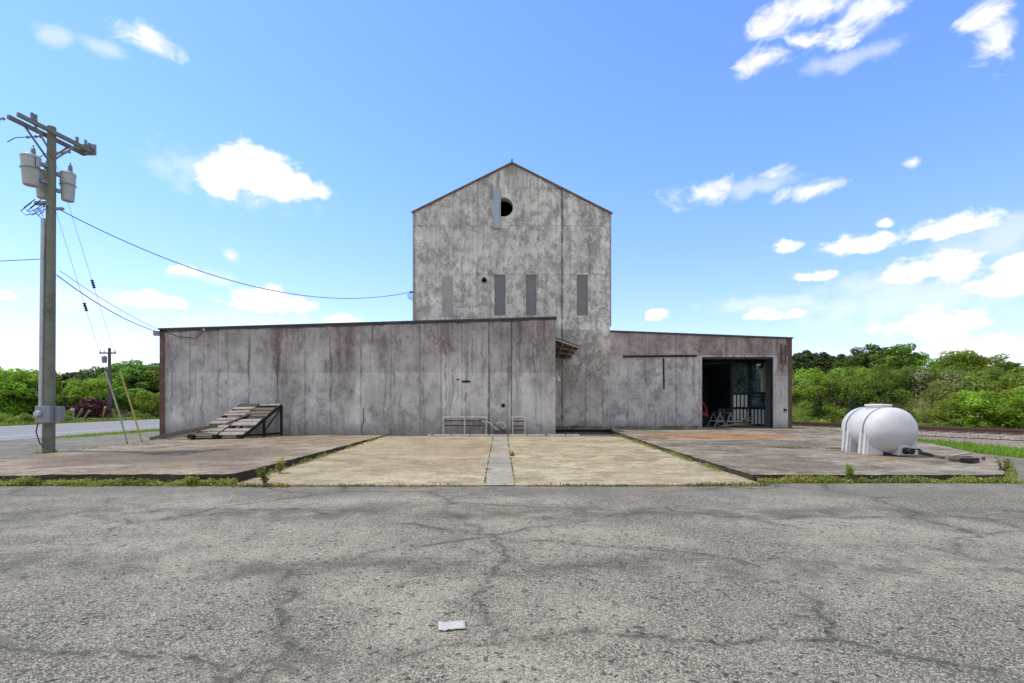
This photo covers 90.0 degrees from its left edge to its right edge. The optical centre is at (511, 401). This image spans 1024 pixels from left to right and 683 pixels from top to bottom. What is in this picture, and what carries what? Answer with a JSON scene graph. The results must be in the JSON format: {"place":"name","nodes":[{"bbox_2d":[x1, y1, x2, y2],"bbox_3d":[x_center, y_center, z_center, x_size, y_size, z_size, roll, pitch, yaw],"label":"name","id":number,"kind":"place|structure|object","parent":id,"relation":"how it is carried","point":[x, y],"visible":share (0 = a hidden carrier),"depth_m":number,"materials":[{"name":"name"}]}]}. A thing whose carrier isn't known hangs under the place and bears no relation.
{"place":"outdoors","nodes":[
{"label":"outdoors","id":0,"kind":"place"},
{"bbox_2d":[0,408,158,437],"bbox_3d":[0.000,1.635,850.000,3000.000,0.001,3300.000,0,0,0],"label":"ground","id":1,"kind":"structure","parent":0,"point":[116,416],"depth_m":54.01,"materials":[{"name":"green plant"}]},
{"bbox_2d":[7,412,34,423],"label":"roadside shrub","id":2,"kind":"object","parent":1,"relation":"on","point":[28,416],"visible":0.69,"depth_m":37.72,"materials":[{"name":"green plant"}]},
{"bbox_2d":[0,368,56,415],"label":"leafy tree","id":3,"kind":"object","parent":1,"relation":"on","point":[14,406],"visible":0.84,"depth_m":41.56,"materials":[{"name":"green plant"}]},
{"bbox_2d":[0,369,68,414],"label":"leafy tree","id":4,"kind":"object","parent":1,"relation":"on","point":[33,403],"visible":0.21,"depth_m":43.15,"materials":[{"name":"green plant"}]},
{"bbox_2d":[59,371,80,390],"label":"background tree","id":5,"kind":"object","parent":1,"relation":"on","point":[70,375],"visible":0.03,"depth_m":71.52,"materials":[{"name":"green plant"}]},
{"bbox_2d":[56,394,85,414],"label":"leafy tree","id":6,"kind":"object","parent":1,"relation":"on","point":[72,399],"visible":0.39,"depth_m":46.89,"materials":[{"name":"green plant"}]},
{"bbox_2d":[57,377,117,416],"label":"leafy tree","id":7,"kind":"object","parent":1,"relation":"on","point":[84,389],"visible":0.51,"depth_m":54.65,"materials":[{"name":"green plant"}]},
{"bbox_2d":[65,397,116,419],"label":"red shrub","id":8,"kind":"object","parent":1,"relation":"on","point":[90,404],"visible":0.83,"depth_m":45.79,"materials":[{"name":"red plant"}]},
{"bbox_2d":[74,365,116,394],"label":"background tree","id":9,"kind":"object","parent":1,"relation":"on","point":[81,371],"visible":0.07,"depth_m":68.32,"materials":[{"name":"green plant"}]},
{"bbox_2d":[78,364,122,413],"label":"background tree","id":10,"kind":"object","parent":1,"relation":"on","point":[89,375],"visible":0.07,"depth_m":66.28,"materials":[{"name":"green plant"}]},
{"bbox_2d":[100,348,115,418],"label":"distant utility pole","id":11,"kind":"object","parent":1,"relation":"on","point":[109,393],"visible":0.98,"depth_m":49.87,"materials":[{"name":"grey wood"}]},
{"bbox_2d":[56,427,159,437],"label":"verge grass","id":12,"kind":"structure","parent":1,"relation":"on","point":[106,433],"depth_m":24.79,"materials":[{"name":"green plant"}]},
{"bbox_2d":[96,359,158,396],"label":"background tree","id":13,"kind":"object","parent":1,"relation":"on","point":[128,375],"visible":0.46,"depth_m":62.26,"materials":[{"name":"green plant"}]},
{"bbox_2d":[105,386,149,415],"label":"leafy tree","id":14,"kind":"object","parent":1,"relation":"on","point":[122,401],"visible":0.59,"depth_m":57.22,"materials":[{"name":"green plant"}]},
{"bbox_2d":[114,363,159,411],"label":"background tree","id":15,"kind":"object","parent":1,"relation":"on","point":[132,383],"visible":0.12,"depth_m":63.17,"materials":[{"name":"green plant"}]},
{"bbox_2d":[131,390,159,414],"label":"leafy tree","id":16,"kind":"object","parent":1,"relation":"on","point":[152,399],"visible":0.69,"depth_m":49.28,"materials":[{"name":"green plant"}]},
{"bbox_2d":[134,362,159,393],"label":"background tree","id":17,"kind":"object","parent":1,"relation":"on","point":[154,379],"visible":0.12,"depth_m":62.66,"materials":[{"name":"green plant"}]},
{"bbox_2d":[0,419,159,440],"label":"road","id":18,"kind":"structure","parent":0,"point":[23,431],"depth_m":30.80,"materials":[{"name":"grey asphalt"}]},
{"bbox_2d":[0,431,1023,682],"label":"parking lot","id":19,"kind":"structure","parent":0,"point":[894,581],"depth_m":4.51,"materials":[{"name":"grey asphalt"}]},
{"bbox_2d":[0,112,96,453],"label":"utility pole","id":20,"kind":"object","parent":19,"relation":"on","point":[48,413],"visible":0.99,"depth_m":15.82,"materials":[{"name":"grey wood"}]},
{"bbox_2d":[19,145,47,187],"bbox_3d":[-14.490,-7.123,15.465,0.539,1.197,0.587,0,0,-11],"label":"pole transformer","id":21,"kind":"object","parent":20,"relation":"attached to","point":[31,164],"visible":1,"depth_m":15.29,"materials":[{"name":"paint"}]},
{"bbox_2d":[36,161,45,199],"bbox_3d":[-14.635,-6.947,16.012,0.500,1.154,0.473,0,0,-19],"label":"pole transformer","id":22,"kind":"object","parent":20,"relation":"attached to","point":[41,191],"visible":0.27,"depth_m":15.87,"materials":[{"name":"paint"}]},
{"bbox_2d":[56,163,76,202],"bbox_3d":[-14.080,-6.963,16.201,0.471,1.197,0.496,0,0,-14],"label":"pole transformer","id":23,"kind":"object","parent":20,"relation":"attached to","point":[67,183],"visible":1,"depth_m":16.09,"materials":[{"name":"paint"}]},
{"bbox_2d":[56,212,127,443],"bbox_3d":[-14.326,-2.227,17.586,0.118,8.350,3.447,0,0,-1],"label":"guy wire","id":24,"kind":"object","parent":20,"relation":"attached to","point":[110,386],"visible":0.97,"depth_m":18.21,"materials":[{"name":"metal"}]},
{"bbox_2d":[56,165,142,441],"bbox_3d":[-14.197,-2.927,17.802,0.118,9.750,3.944,0,0,1],"label":"guy wire","id":25,"kind":"object","parent":20,"relation":"attached to","point":[92,283],"visible":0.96,"depth_m":18.64,"materials":[{"name":"metal"}]},
{"bbox_2d":[57,275,157,331],"bbox_3d":[-14.759,-3.495,19.085,0.030,0.936,6.443,0,0,-11],"label":"service wire","id":26,"kind":"object","parent":20,"relation":"attached to","point":[103,306],"visible":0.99,"depth_m":18.18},
{"bbox_2d":[60,210,409,298],"bbox_3d":[-9.534,-5.222,20.438,12.968,1.619,0.028,0,0,-45],"label":"service wire","id":27,"kind":"object","parent":20,"relation":"attached to","point":[218,276],"visible":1,"depth_m":18.91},
{"bbox_2d":[4,437,174,457],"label":"ground weeds","id":28,"kind":"object","parent":19,"relation":"on","point":[47,451],"visible":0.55,"depth_m":15.93,"materials":[{"name":"green plant"}]},
{"bbox_2d":[0,475,237,486],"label":"kerb weeds","id":29,"kind":"object","parent":19,"relation":"on","point":[49,482],"visible":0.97,"depth_m":9.78,"materials":[{"name":"green plant"}]},
{"bbox_2d":[0,434,387,483],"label":"concrete platform","id":30,"kind":"structure","parent":19,"relation":"on","point":[167,460],"depth_m":13.08,"materials":[{"name":"grey concrete"}]},
{"bbox_2d":[187,404,282,439],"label":"loading ramp","id":31,"kind":"structure","parent":30,"relation":"on","point":[264,411],"depth_m":21.09,"materials":[{"name":"grey metal"}]},
{"bbox_2d":[149,424,217,439],"bbox_3d":[-13.275,1.220,20.675,3.140,0.678,0.160,0,0,12],"label":"ramp board","id":32,"kind":"object","parent":31,"relation":"on","point":[184,431],"visible":1,"depth_m":20.58,"materials":[{"name":"grey wood"}]},
{"bbox_2d":[216,481,289,486],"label":"grass","id":33,"kind":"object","parent":19,"relation":"on","point":[271,485],"visible":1,"depth_m":9.66,"materials":[{"name":"green plant"}]},
{"bbox_2d":[231,435,491,485],"bbox_3d":[-2.983,1.565,16.005,4.902,0.257,12.510,0,0,0],"label":"concrete apron","id":34,"kind":"object","parent":19,"relation":"on","point":[391,460],"visible":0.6,"depth_m":12.73,"materials":[{"name":"beige concrete"}]},
{"bbox_2d":[255,467,272,483],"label":"weed plant","id":35,"kind":"object","parent":34,"relation":"on","point":[263,476],"visible":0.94,"depth_m":9.88,"materials":[{"name":"green plant"}]},
{"bbox_2d":[272,455,285,472],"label":"weed plant","id":36,"kind":"object","parent":34,"relation":"on","point":[278,466],"visible":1,"depth_m":11.29,"materials":[{"name":"green plant"}]},
{"bbox_2d":[256,434,387,476],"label":"kerb weeds","id":37,"kind":"object","parent":34,"relation":"on","point":[307,460],"visible":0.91,"depth_m":13.34,"materials":[{"name":"green plant"}]},
{"bbox_2d":[442,416,487,433],"bbox_3d":[-2.033,1.025,22.050,1.960,0.823,0.109,0,0,0],"label":"pipe rack","id":38,"kind":"object","parent":34,"relation":"on","point":[464,418],"visible":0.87,"depth_m":22.02,"materials":[{"name":"metal"}]},
{"bbox_2d":[427,434,578,435],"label":"curb","id":39,"kind":"structure","parent":34,"relation":"on","point":[503,434],"depth_m":21.56,"materials":[{"name":"concrete"}]},
{"bbox_2d":[438,620,465,630],"bbox_3d":[-0.427,1.587,3.641,0.193,0.017,0.144,0,0,-8],"label":"paper sheet","id":40,"kind":"object","parent":19,"relation":"on","point":[452,625],"visible":1,"depth_m":3.64,"materials":[{"name":"white paper"}]},
{"bbox_2d":[153,159,792,438],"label":"mill building","id":41,"kind":"structure","parent":19,"relation":"on","point":[511,292],"depth_m":24.98,"materials":[{"name":"concrete"}]},
{"bbox_2d":[702,402,708,425],"bbox_3d":[9.683,0.610,27.680,1.583,1.309,1.100,0,0,0],"label":"red utility cart","id":42,"kind":"object","parent":41,"relation":"on","point":[705,420],"visible":0.18,"depth_m":27.14,"materials":[{"name":"paint"}]},
{"bbox_2d":[707,412,726,426],"bbox_3d":[10.550,0.889,26.400,0.648,0.769,1.000,0,0,0],"label":"sawhorse","id":43,"kind":"object","parent":41,"relation":"on","point":[716,420],"visible":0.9,"depth_m":25.98,"materials":[{"name":"grey wood"}]},
{"bbox_2d":[484,436,513,485],"bbox_3d":[-0.374,1.557,15.997,0.609,0.252,12.530,0,0,-1],"label":"concrete strip","id":44,"kind":"object","parent":19,"relation":"on","point":[499,470],"visible":0.74,"depth_m":12.49,"materials":[{"name":"grey concrete"}]},
{"bbox_2d":[481,421,506,433],"bbox_3d":[-0.769,1.103,21.900,1.077,0.628,0.300,0,0,0],"label":"bent pipe rack","id":45,"kind":"object","parent":44,"relation":"on","point":[499,431],"visible":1,"depth_m":21.78,"materials":[{"name":"metal"}]},
{"bbox_2d":[232,482,770,486],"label":"grass","id":46,"kind":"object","parent":19,"relation":"on","point":[551,484],"visible":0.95,"depth_m":9.71,"materials":[{"name":"green plant"}]},
{"bbox_2d":[508,434,759,485],"bbox_3d":[2.335,1.566,16.328,5.066,0.257,13.130,0,0,0],"label":"concrete apron","id":47,"kind":"object","parent":19,"relation":"on","point":[605,459],"visible":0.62,"depth_m":12.72,"materials":[{"name":"beige concrete"}]},
{"bbox_2d":[511,416,525,433],"bbox_3d":[0.293,1.021,22.050,0.643,0.832,0.109,0,0,0],"label":"pipe rack","id":48,"kind":"object","parent":47,"relation":"on","point":[524,421],"visible":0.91,"depth_m":22.02,"materials":[{"name":"metal"}]},
{"bbox_2d":[613,433,731,474],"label":"kerb weeds","id":49,"kind":"object","parent":47,"relation":"on","point":[678,454],"visible":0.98,"depth_m":14.54,"materials":[{"name":"green plant"}]},
{"bbox_2d":[683,481,771,486],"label":"grass","id":50,"kind":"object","parent":19,"relation":"on","point":[744,482],"visible":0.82,"depth_m":9.81,"materials":[{"name":"green plant"}]},
{"bbox_2d":[610,428,1004,481],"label":"concrete platform","id":51,"kind":"structure","parent":19,"relation":"on","point":[738,452],"depth_m":13.73,"materials":[{"name":"grey concrete"}]},
{"bbox_2d":[558,423,697,427],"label":"wall weeds","id":52,"kind":"object","parent":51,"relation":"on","point":[578,426],"depth_m":24.64,"materials":[{"name":"green plant"}]},
{"bbox_2d":[760,446,840,449],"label":"ground weeds","id":53,"kind":"object","parent":51,"relation":"on","point":[798,447],"visible":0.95,"depth_m":15.72,"materials":[{"name":"green plant"}]},
{"bbox_2d":[841,404,920,455],"bbox_3d":[10.241,0.741,14.260,1.371,1.377,2.094,0,0,6],"label":"liquid tank","id":54,"kind":"object","parent":51,"relation":"on","point":[873,429],"visible":1,"depth_m":13.65,"materials":[{"name":"white plastic"}]},
{"bbox_2d":[959,457,979,462],"bbox_3d":[10.951,1.391,12.254,0.423,0.102,0.220,0,0,-26],"label":"scrap board","id":55,"kind":"object","parent":51,"relation":"on","point":[967,460],"visible":0.98,"depth_m":12.17,"materials":[{"name":"black metal"}]},
{"bbox_2d":[844,463,856,479],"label":"weed plant","id":56,"kind":"object","parent":19,"relation":"on","point":[849,469],"visible":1,"depth_m":10.18,"materials":[{"name":"green plant"}]},
{"bbox_2d":[756,472,1023,483],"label":"kerb weeds","id":57,"kind":"object","parent":19,"relation":"on","point":[903,479],"visible":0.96,"depth_m":10.14,"materials":[{"name":"green plant"}]},
{"bbox_2d":[792,425,1023,439],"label":"track ballast","id":58,"kind":"structure","parent":19,"relation":"on","point":[977,435],"depth_m":23.24,"materials":[{"name":"gravel"}]},
{"bbox_2d":[792,421,1023,434],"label":"railway track","id":59,"kind":"structure","parent":58,"relation":"on","point":[1006,431],"depth_m":24.56,"materials":[{"name":"metal"}]},
{"bbox_2d":[995,457,1010,474],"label":"weed plant","id":60,"kind":"object","parent":19,"relation":"on","point":[1001,467],"visible":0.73,"depth_m":10.97,"materials":[{"name":"green plant"}]},
{"bbox_2d":[998,458,1022,480],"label":"kerb weeds","id":61,"kind":"object","parent":19,"relation":"on","point":[1010,472],"visible":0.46,"depth_m":10.83,"materials":[{"name":"green plant"}]},
{"bbox_2d":[0,0,1023,381],"label":"sky","id":62,"kind":"structure","parent":0,"point":[834,177],"materials":[{"name":"blue"}]},
{"bbox_2d":[792,388,1022,428],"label":"bank","id":63,"kind":"structure","parent":0,"point":[913,410],"depth_m":33.96,"materials":[{"name":"green plant"}]},
{"bbox_2d":[792,352,808,374],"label":"cedar","id":64,"kind":"object","parent":63,"relation":"on","point":[798,361],"visible":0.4,"depth_m":52.50,"materials":[{"name":"green plant"}]},
{"bbox_2d":[794,349,810,368],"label":"cedar","id":65,"kind":"object","parent":63,"relation":"on","point":[806,353],"visible":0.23,"depth_m":53.90,"materials":[{"name":"green plant"}]},
{"bbox_2d":[792,375,813,402],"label":"bank shrub","id":66,"kind":"object","parent":63,"relation":"on","point":[801,383],"visible":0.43,"depth_m":40.70,"materials":[{"name":"green plant"}]},
{"bbox_2d":[797,408,819,418],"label":"bank shrub","id":67,"kind":"object","parent":63,"relation":"on","point":[808,414],"visible":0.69,"depth_m":36.29,"materials":[{"name":"green plant"}]},
{"bbox_2d":[806,352,818,372],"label":"cedar","id":68,"kind":"object","parent":63,"relation":"on","point":[812,356],"visible":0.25,"depth_m":53.20,"materials":[{"name":"green plant"}]},
{"bbox_2d":[793,367,838,396],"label":"bank shrub","id":69,"kind":"object","parent":63,"relation":"on","point":[812,378],"visible":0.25,"depth_m":40.68,"materials":[{"name":"green plant"}]},
{"bbox_2d":[811,393,825,419],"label":"bank shrub","id":70,"kind":"object","parent":63,"relation":"on","point":[818,402],"visible":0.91,"depth_m":35.46,"materials":[{"name":"green plant"}]},
{"bbox_2d":[811,352,831,373],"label":"cedar","id":71,"kind":"object","parent":63,"relation":"on","point":[820,359],"visible":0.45,"depth_m":51.50,"materials":[{"name":"green plant"}]},
{"bbox_2d":[810,403,840,415],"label":"bank shrub","id":72,"kind":"object","parent":63,"relation":"on","point":[830,411],"visible":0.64,"depth_m":35.51,"materials":[{"name":"green plant"}]},
{"bbox_2d":[821,355,835,375],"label":"cedar","id":73,"kind":"object","parent":63,"relation":"on","point":[829,361],"visible":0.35,"depth_m":50.81,"materials":[{"name":"green plant"}]},
{"bbox_2d":[802,374,865,410],"bbox_3d":[23.355,-0.598,36.968,4.712,3.252,3.233,0,0,14],"label":"bank shrub","id":74,"kind":"object","parent":63,"relation":"on","point":[822,390],"visible":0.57,"depth_m":36.81,"materials":[{"name":"green plant"}]},
{"bbox_2d":[830,353,847,370],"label":"cedar","id":75,"kind":"object","parent":63,"relation":"on","point":[840,357],"visible":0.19,"depth_m":50.08,"materials":[{"name":"green plant"}]},
{"bbox_2d":[833,353,867,372],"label":"hilltop tree","id":76,"kind":"object","parent":63,"relation":"on","point":[845,364],"visible":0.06,"depth_m":48.15,"materials":[{"name":"green plant"}]},
{"bbox_2d":[842,393,859,419],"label":"bank shrub","id":77,"kind":"object","parent":63,"relation":"on","point":[852,404],"visible":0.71,"depth_m":33.57,"materials":[{"name":"green plant"}]},
{"bbox_2d":[842,364,887,380],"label":"bank shrub","id":78,"kind":"object","parent":63,"relation":"on","point":[851,373],"visible":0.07,"depth_m":39.71,"materials":[{"name":"green plant"}]},
{"bbox_2d":[855,366,878,390],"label":"bank shrub","id":79,"kind":"object","parent":63,"relation":"on","point":[864,373],"visible":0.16,"depth_m":38.14,"materials":[{"name":"green plant"}]},
{"bbox_2d":[847,343,899,372],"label":"hilltop tree","id":80,"kind":"object","parent":63,"relation":"on","point":[861,357],"visible":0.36,"depth_m":45.09,"materials":[{"name":"green plant"}]},
{"bbox_2d":[836,371,913,407],"bbox_3d":[24.679,-0.593,34.767,3.958,2.915,3.469,0,0,11],"label":"bank shrub","id":81,"kind":"object","parent":63,"relation":"on","point":[858,390],"visible":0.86,"depth_m":34.26,"materials":[{"name":"green plant"}]},
{"bbox_2d":[863,365,923,396],"bbox_3d":[26.596,-1.252,35.867,3.283,2.758,3.746,0,0,24],"label":"bank shrub","id":82,"kind":"object","parent":63,"relation":"on","point":[902,375],"visible":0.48,"depth_m":35.23,"materials":[{"name":"green plant"}]},
{"bbox_2d":[868,343,929,371],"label":"hilltop tree","id":83,"kind":"object","parent":63,"relation":"on","point":[904,356],"visible":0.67,"depth_m":41.65,"materials":[{"name":"green plant"}]},
{"bbox_2d":[900,365,951,394],"bbox_3d":[28.177,-1.343,35.105,2.981,2.505,3.401,0,0,31],"label":"bank shrub","id":84,"kind":"object","parent":63,"relation":"on","point":[936,375],"visible":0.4,"depth_m":34.51,"materials":[{"name":"green plant"}]},
{"bbox_2d":[910,358,950,370],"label":"hilltop tree","id":85,"kind":"object","parent":63,"relation":"on","point":[923,364],"visible":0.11,"depth_m":40.38,"materials":[{"name":"green plant"}]},
{"bbox_2d":[916,409,948,425],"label":"bank shrub","id":86,"kind":"object","parent":63,"relation":"on","point":[928,417],"visible":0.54,"depth_m":29.36,"materials":[{"name":"green plant"}]},
{"bbox_2d":[909,368,963,399],"bbox_3d":[27.623,-0.980,33.144,3.239,2.528,3.255,0,0,20],"label":"bank shrub","id":87,"kind":"object","parent":63,"relation":"on","point":[928,378],"visible":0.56,"depth_m":33.13,"materials":[{"name":"green plant"}]},
{"bbox_2d":[934,415,964,426],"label":"bank shrub","id":88,"kind":"object","parent":63,"relation":"on","point":[943,423],"visible":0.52,"depth_m":27.93,"materials":[{"name":"green plant"}]},
{"bbox_2d":[933,349,985,370],"bbox_3d":[33.476,-2.436,38.262,3.649,3.017,3.356,0,0,-10],"label":"hilltop tree","id":89,"kind":"object","parent":63,"relation":"on","point":[958,358],"visible":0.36,"depth_m":37.83,"materials":[{"name":"green plant"}]},
{"bbox_2d":[941,365,981,385],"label":"bank shrub","id":90,"kind":"object","parent":63,"relation":"on","point":[952,370],"visible":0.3,"depth_m":34.72,"materials":[{"name":"green plant"}]},
{"bbox_2d":[920,370,1006,411],"bbox_3d":[26.831,-0.375,30.652,3.552,2.987,3.972,0,0,-19],"label":"bank shrub","id":91,"kind":"object","parent":63,"relation":"on","point":[975,384],"visible":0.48,"depth_m":30.08,"materials":[{"name":"green plant"}]},
{"bbox_2d":[929,391,997,426],"bbox_3d":[24.683,0.560,27.935,3.081,2.318,2.780,0,0,41],"label":"bank bush","id":92,"kind":"object","parent":63,"relation":"on","point":[956,400],"visible":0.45,"depth_m":27.99,"materials":[{"name":"green plant"}]},
{"bbox_2d":[962,412,995,427],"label":"bank shrub","id":93,"kind":"object","parent":63,"relation":"on","point":[975,420],"visible":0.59,"depth_m":26.70,"materials":[{"name":"green plant"}]},
{"bbox_2d":[948,390,1017,427],"bbox_3d":[25.206,0.554,27.053,2.949,2.459,3.269,0,0,12],"label":"bank bush","id":94,"kind":"object","parent":63,"relation":"on","point":[976,403],"visible":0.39,"depth_m":26.70,"materials":[{"name":"green plant"}]},
{"bbox_2d":[953,365,1014,384],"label":"bank shrub","id":95,"kind":"object","parent":63,"relation":"on","point":[996,373],"visible":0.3,"depth_m":31.84,"materials":[{"name":"green plant"}]},
{"bbox_2d":[958,353,1012,375],"bbox_3d":[34.303,-2.207,37.044,3.340,2.656,3.632,0,0,22],"label":"hilltop tree","id":96,"kind":"object","parent":63,"relation":"on","point":[987,360],"visible":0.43,"depth_m":36.47,"materials":[{"name":"green plant"}]},
{"bbox_2d":[974,387,1023,428],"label":"bank bush","id":97,"kind":"object","parent":63,"relation":"on","point":[1010,423],"visible":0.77,"depth_m":25.95,"materials":[{"name":"green plant"}]},
{"bbox_2d":[985,365,1023,406],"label":"bank shrub","id":98,"kind":"object","parent":63,"relation":"on","point":[1014,382],"visible":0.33,"depth_m":29.39,"materials":[{"name":"green plant"}]},
{"bbox_2d":[998,361,1023,373],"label":"hilltop tree","id":99,"kind":"object","parent":63,"relation":"on","point":[1015,365],"visible":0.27,"depth_m":35.54,"materials":[{"name":"green plant"}]},
{"bbox_2d":[1003,386,1023,427],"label":"bank bush","id":100,"kind":"object","parent":63,"relation":"on","point":[1017,398],"visible":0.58,"depth_m":25.62,"materials":[{"name":"green plant"}]},
{"bbox_2d":[917,435,1023,447],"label":"gravel ground","id":101,"kind":"structure","parent":0,"point":[1011,443],"depth_m":21.41,"materials":[{"name":"grey gravel"}]},
{"bbox_2d":[792,426,1023,457],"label":"verge grass","id":102,"kind":"structure","parent":101,"relation":"on","point":[997,449],"depth_m":16.68,"materials":[{"name":"green plant"}]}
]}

